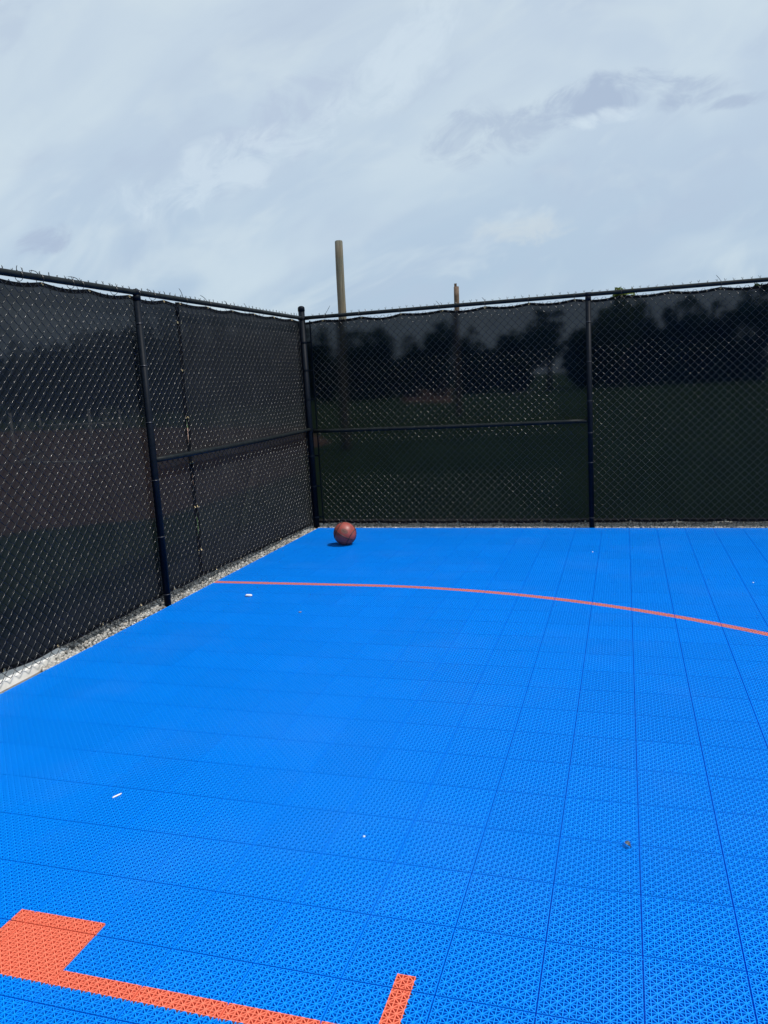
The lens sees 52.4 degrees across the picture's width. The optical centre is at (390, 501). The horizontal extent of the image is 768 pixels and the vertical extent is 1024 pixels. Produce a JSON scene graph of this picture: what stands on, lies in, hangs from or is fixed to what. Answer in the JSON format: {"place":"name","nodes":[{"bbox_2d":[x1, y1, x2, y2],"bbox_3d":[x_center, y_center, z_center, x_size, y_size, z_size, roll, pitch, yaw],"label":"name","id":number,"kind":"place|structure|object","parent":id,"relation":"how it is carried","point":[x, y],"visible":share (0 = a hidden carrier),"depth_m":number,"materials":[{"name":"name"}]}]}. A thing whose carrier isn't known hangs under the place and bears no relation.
{"place":"outdoors","nodes":[
{"label":"outdoors","id":0,"kind":"place"},
{"bbox_2d":[0,0,767,321],"label":"sky","id":1,"kind":"structure","parent":0,"point":[221,151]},
{"label":"ground","id":2,"kind":"structure","parent":0,"visible":0},
{"bbox_2d":[335,240,346,318],"bbox_3d":[-1.337,-4.299,22.377,0.338,6.134,0.270,-1,9,17],"label":"wooden pole","id":3,"kind":"object","parent":2,"relation":"on","point":[341,299],"visible":0.41,"depth_m":21.97,"materials":[{"name":"wood"}]},
{"bbox_2d":[0,521,767,693],"bbox_3d":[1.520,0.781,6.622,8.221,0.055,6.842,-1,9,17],"label":"gravel","id":4,"kind":"structure","parent":2,"relation":"on","point":[125,623],"depth_m":8.95,"materials":[{"name":"grey gravel"}]},
{"bbox_2d":[0,648,67,691],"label":"concrete curb","id":5,"kind":"structure","parent":4,"relation":"on","point":[17,677],"depth_m":5.41,"materials":[{"name":"white concrete"}]},
{"bbox_2d":[0,265,312,683],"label":"chain link fence","id":6,"kind":"object","parent":4,"relation":"on","point":[106,497],"visible":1,"depth_m":6.53,"materials":[{"name":"metal"}]},
{"bbox_2d":[298,275,767,528],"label":"chain link fence","id":7,"kind":"object","parent":4,"relation":"on","point":[651,407],"visible":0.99,"depth_m":9.31,"materials":[{"name":"metal"}]},
{"bbox_2d":[454,283,459,309],"bbox_3d":[3.384,-7.392,38.818,0.313,6.711,0.289,-1,9,17],"label":"wooden pole","id":8,"kind":"object","parent":2,"relation":"on","point":[456,293],"visible":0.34,"depth_m":38.29,"materials":[{"name":"wood"}]},
{"bbox_2d":[612,287,634,296],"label":"tree","id":9,"kind":"object","parent":2,"relation":"on","point":[619,288],"visible":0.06,"depth_m":76.58,"materials":[{"name":"green plant"}]},
{"label":"court slab","id":10,"kind":"structure","parent":0,"visible":0},
{"bbox_2d":[0,528,767,1023],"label":"court floor","id":11,"kind":"structure","parent":10,"relation":"on","point":[498,748],"depth_m":3.56,"materials":[{"name":"plastic"}]},
{"bbox_2d":[333,522,356,544],"bbox_3d":[-0.527,0.370,9.091,0.274,0.275,0.275,-1,9,17],"label":"basketball","id":12,"kind":"object","parent":11,"relation":"on","point":[344,533],"visible":1,"depth_m":8.99,"materials":[{"name":"rubber"}]}
]}

